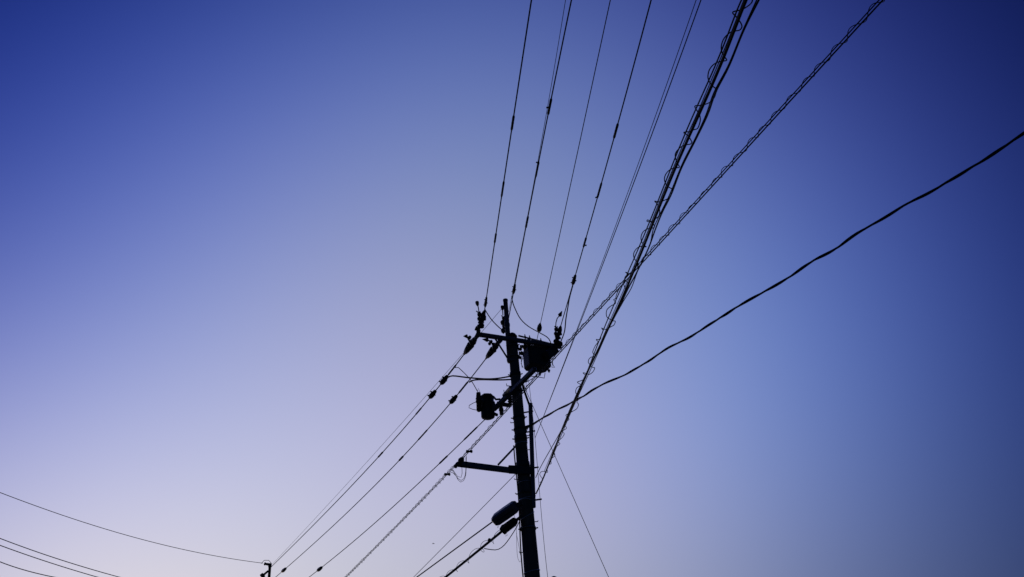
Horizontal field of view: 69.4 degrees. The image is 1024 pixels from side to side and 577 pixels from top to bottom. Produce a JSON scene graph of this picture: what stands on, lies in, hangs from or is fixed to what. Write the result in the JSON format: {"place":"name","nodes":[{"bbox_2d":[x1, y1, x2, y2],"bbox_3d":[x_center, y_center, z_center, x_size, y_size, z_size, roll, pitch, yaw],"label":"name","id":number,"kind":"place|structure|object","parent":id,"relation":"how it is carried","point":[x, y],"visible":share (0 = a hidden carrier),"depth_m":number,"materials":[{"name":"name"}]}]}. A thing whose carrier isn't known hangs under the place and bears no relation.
{"place":"outdoors","nodes":[
{"label":"outdoors","id":0,"kind":"place"},
{"bbox_2d":[309,420,484,576],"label":"power line","id":1,"kind":"object","parent":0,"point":[440,462],"visible":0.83,"depth_m":20.51,"materials":[{"name":"black metal"}]},
{"bbox_2d":[0,0,1023,576],"label":"sky","id":2,"kind":"structure","parent":0,"point":[243,242],"materials":[{"name":"blue"}]},
{"label":"ground","id":3,"kind":"structure","parent":0,"visible":0},
{"bbox_2d":[260,560,271,576],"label":"utility pole","id":4,"kind":"object","parent":3,"relation":"on","point":[269,565],"visible":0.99,"depth_m":29.92,"materials":[{"name":"concrete"}]},
{"bbox_2d":[0,562,52,576],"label":"distant line","id":5,"kind":"object","parent":4,"relation":"attached to","point":[25,570],"visible":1,"depth_m":20.36,"materials":[{"name":"rubber"}]},
{"bbox_2d":[0,545,96,576],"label":"distant line","id":6,"kind":"object","parent":4,"relation":"attached to","point":[47,561],"visible":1,"depth_m":21.27,"materials":[{"name":"rubber"}]},
{"bbox_2d":[0,538,118,576],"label":"distant line","id":7,"kind":"object","parent":4,"relation":"attached to","point":[57,558],"visible":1,"depth_m":21.64,"materials":[{"name":"metal"}]},
{"bbox_2d":[0,492,259,562],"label":"distant line","id":8,"kind":"object","parent":4,"relation":"attached to","point":[120,533],"visible":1,"depth_m":24.59,"materials":[{"name":"metal"}]},
{"bbox_2d":[457,298,561,576],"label":"utility pole","id":9,"kind":"object","parent":3,"relation":"on","point":[523,468],"visible":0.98,"depth_m":14.36,"materials":[{"name":"concrete"}]},
{"bbox_2d":[278,311,499,557],"bbox_3d":[-4.973,5.853,23.253,0.009,0.130,19.762,15,-41,-25],"label":"ground wire","id":10,"kind":"object","parent":9,"relation":"attached to","point":[390,435],"visible":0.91,"depth_m":20.99,"materials":[{"name":"black metal"}]},
{"bbox_2d":[453,457,463,467],"bbox_3d":[-0.961,3.208,13.612,0.137,0.150,0.285,21,-43,-31],"label":"dead end clamp","id":11,"kind":"object","parent":9,"relation":"attached to","point":[459,462],"visible":1,"depth_m":13.56,"materials":[{"name":"metal"}]},
{"bbox_2d":[346,466,453,576],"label":"spiral cable","id":12,"kind":"object","parent":11,"relation":"attached to","point":[435,485],"visible":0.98,"depth_m":15.41,"materials":[{"name":"rubber"}]},
{"bbox_2d":[462,0,884,457],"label":"spiral cable","id":13,"kind":"object","parent":11,"relation":"attached to","point":[711,185],"visible":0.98,"depth_m":7.77,"materials":[{"name":"rubber"}]},
{"bbox_2d":[414,474,515,576],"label":"thin wire","id":14,"kind":"object","parent":9,"relation":"attached to","point":[471,518],"visible":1,"depth_m":15.20,"materials":[{"name":"black metal"}]},
{"bbox_2d":[440,531,501,576],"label":"telephone cable","id":15,"kind":"object","parent":9,"relation":"attached to","point":[489,540],"visible":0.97,"depth_m":14.52,"materials":[{"name":"rubber"}]},
{"bbox_2d":[463,333,479,354],"bbox_3d":[-0.926,1.144,15.795,0.285,0.260,0.866,14,-40,-24],"label":"strain insulator","id":16,"kind":"object","parent":9,"relation":"attached to","point":[471,343],"visible":1,"depth_m":15.74,"materials":[{"name":"ceramic"}]},
{"bbox_2d":[271,355,463,566],"bbox_3d":[-5.384,6.394,22.945,0.179,0.934,19.013,14,-40,-24],"label":"power line","id":17,"kind":"object","parent":16,"relation":"attached to","point":[442,381],"visible":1,"depth_m":18.00,"materials":[{"name":"black metal"}]},
{"bbox_2d":[449,375,510,379],"bbox_3d":[-0.743,1.935,16.127,1.888,0.793,0.083,-29,-43,30],"label":"jumper lead","id":18,"kind":"object","parent":17,"relation":"hanging from","point":[479,378],"visible":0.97,"depth_m":16.04,"materials":[{"name":"black rubber"}]},
{"bbox_2d":[469,388,483,411],"bbox_3d":[-0.744,2.433,15.923,0.244,0.433,0.349,28,-47,-37],"label":"fuse cutout","id":19,"kind":"object","parent":9,"relation":"attached to","point":[479,401],"visible":1,"depth_m":15.84,"materials":[{"name":"brown ceramic"}]},
{"bbox_2d":[475,301,485,332],"bbox_3d":[-0.663,0.598,15.463,0.229,0.496,0.546,1,-36,-8],"label":"strain insulator","id":20,"kind":"object","parent":9,"relation":"attached to","point":[481,318],"visible":1,"depth_m":15.37,"materials":[{"name":"ceramic"}]},
{"bbox_2d":[483,0,531,310],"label":"power line","id":21,"kind":"object","parent":20,"relation":"attached to","point":[502,190],"visible":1,"depth_m":11.48,"materials":[{"name":"black metal"}]},
{"bbox_2d":[484,309,504,331],"bbox_3d":[-0.373,0.669,15.374,0.058,0.258,0.661,-26,-41,26],"label":"jumper lead","id":22,"kind":"object","parent":21,"relation":"hanging from","point":[493,321],"visible":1,"depth_m":15.37,"materials":[{"name":"black rubber"}]},
{"bbox_2d":[469,379,510,382],"bbox_3d":[-0.498,2.012,16.124,0.051,0.737,1.572,20,-43,-30],"label":"jumper lead","id":23,"kind":"object","parent":9,"relation":"attached to","point":[492,380],"visible":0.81,"depth_m":15.91,"materials":[{"name":"black rubber"}]},
{"bbox_2d":[481,393,499,419],"bbox_3d":[-0.491,2.478,15.886,0.337,0.618,0.610,7,-38,-17],"label":"transformer","id":24,"kind":"object","parent":9,"relation":"attached to","point":[487,411],"visible":0.94,"depth_m":15.87,"materials":[{"name":"paint"}]},
{"bbox_2d":[482,337,502,358],"bbox_3d":[-0.492,1.245,15.958,0.350,0.278,0.897,10,-39,-20],"label":"strain insulator","id":25,"kind":"object","parent":9,"relation":"attached to","point":[492,350],"visible":0.96,"depth_m":15.91,"materials":[{"name":"ceramic"}]},
{"bbox_2d":[276,359,485,576],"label":"power line","id":26,"kind":"object","parent":25,"relation":"attached to","point":[452,400],"visible":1,"depth_m":18.77,"materials":[{"name":"black metal"}]},
{"bbox_2d":[500,305,504,333],"bbox_3d":[-0.167,0.691,16.436,0.213,0.486,0.497,-5,-36,0],"label":"strain insulator","id":27,"kind":"object","parent":9,"relation":"attached to","point":[502,321],"visible":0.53,"depth_m":16.37,"materials":[{"name":"ceramic"}]},
{"bbox_2d":[497,396,511,414],"bbox_3d":[-0.147,2.498,15.779,0.374,0.372,0.207,-11,-36,9],"label":"fuse cutout","id":28,"kind":"object","parent":9,"relation":"attached to","point":[505,405],"visible":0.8,"depth_m":15.75,"materials":[{"name":"brown ceramic"}]},
{"bbox_2d":[491,501,522,527],"bbox_3d":[-0.092,4.161,13.699,0.253,0.356,0.722,28,-47,-37],"label":"joint closure","id":29,"kind":"object","parent":9,"relation":"attached to","point":[505,513],"visible":1,"depth_m":13.62,"materials":[{"name":"black plastic"}]},
{"bbox_2d":[417,522,492,576],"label":"telephone cable","id":30,"kind":"object","parent":29,"relation":"attached to","point":[456,548],"visible":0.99,"depth_m":15.10,"materials":[{"name":"black rubber"}]},
{"bbox_2d":[500,514,522,534],"bbox_3d":[-0.021,4.356,13.553,0.186,0.281,0.584,20,-43,-30],"label":"joint closure","id":31,"kind":"object","parent":9,"relation":"attached to","point":[508,526],"visible":1,"depth_m":13.52,"materials":[{"name":"paint"}]},
{"bbox_2d":[484,520,519,549],"bbox_3d":[-0.138,4.683,13.872,0.140,0.220,1.391,16,-41,-26],"label":"slack loop","id":32,"kind":"object","parent":31,"relation":"hanging from","point":[507,540],"visible":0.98,"depth_m":13.87,"materials":[{"name":"black rubber"}]},
{"bbox_2d":[518,345,523,366],"bbox_3d":[0.190,1.447,15.867,0.147,0.406,0.338,-5,-36,0],"label":"bracket cluster","id":33,"kind":"object","parent":9,"relation":"attached to","point":[520,353],"visible":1,"depth_m":15.80,"materials":[{"name":"paint"}]},
{"bbox_2d":[508,0,565,311],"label":"ground wire","id":34,"kind":"object","parent":9,"relation":"attached to","point":[544,124],"visible":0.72,"depth_m":11.96,"materials":[{"name":"black metal"}]},
{"bbox_2d":[528,379,547,576],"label":"thin wire","id":35,"kind":"object","parent":9,"relation":"hanging from","point":[538,481],"visible":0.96,"depth_m":13.87,"materials":[{"name":"black metal"}]},
{"bbox_2d":[508,0,571,318],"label":"power line","id":36,"kind":"object","parent":9,"relation":"attached to","point":[536,172],"visible":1,"depth_m":12.14,"materials":[{"name":"black metal"}]},
{"bbox_2d":[511,296,550,343],"bbox_3d":[0.383,0.723,15.857,0.175,0.634,1.356,-29,-42,29],"label":"jumper lead","id":37,"kind":"object","parent":36,"relation":"hanging from","point":[525,323],"visible":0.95,"depth_m":15.79,"materials":[{"name":"black rubber"}]},
{"bbox_2d":[523,338,558,377],"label":"switchgear box","id":38,"kind":"object","parent":9,"relation":"attached to","point":[538,357],"visible":0.79,"depth_m":15.88,"materials":[{"name":"paint"}]},
{"bbox_2d":[553,311,562,345],"bbox_3d":[0.999,0.905,16.154,0.212,0.624,0.568,-2,-36,-5],"label":"strain insulator","id":39,"kind":"object","parent":9,"relation":"attached to","point":[557,334],"visible":0.99,"depth_m":16.09,"materials":[{"name":"ceramic"}]},
{"bbox_2d":[558,286,572,345],"bbox_3d":[1.142,0.603,15.494,0.083,0.309,1.853,1,-36,-8],"label":"jumper lead","id":40,"kind":"object","parent":39,"relation":"attached to","point":[566,316],"visible":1,"depth_m":15.46,"materials":[{"name":"black rubber"}]},
{"bbox_2d":[560,0,651,325],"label":"power line","id":41,"kind":"object","parent":39,"relation":"attached to","point":[574,280],"visible":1,"depth_m":11.81,"materials":[{"name":"black metal"}]},
{"bbox_2d":[524,387,608,576],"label":"guy wire","id":42,"kind":"object","parent":9,"relation":"attached to","point":[569,488],"visible":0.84,"depth_m":13.85,"materials":[{"name":"metal"}]},
{"bbox_2d":[536,0,610,340],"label":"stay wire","id":43,"kind":"object","parent":9,"relation":"attached to","point":[539,327],"visible":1,"depth_m":11.86,"materials":[{"name":"metal"}]},
{"bbox_2d":[535,0,700,437],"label":"thin wire","id":44,"kind":"object","parent":9,"relation":"attached to","point":[631,187],"visible":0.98,"depth_m":8.82,"materials":[{"name":"black metal"}]},
{"bbox_2d":[540,1,695,423],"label":"thin wire","id":45,"kind":"object","parent":9,"relation":"attached to","point":[630,184],"visible":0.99,"depth_m":8.80,"materials":[{"name":"black metal"}]},
{"bbox_2d":[535,0,759,493],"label":"cable bundle","id":46,"kind":"object","parent":9,"relation":"attached to","point":[698,114],"visible":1,"depth_m":7.25,"materials":[{"name":"black rubber"}]},
{"bbox_2d":[525,131,1023,435],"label":"service drop","id":47,"kind":"object","parent":9,"relation":"attached to","point":[995,152],"visible":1,"depth_m":10.61,"materials":[{"name":"rubber"}]}
]}

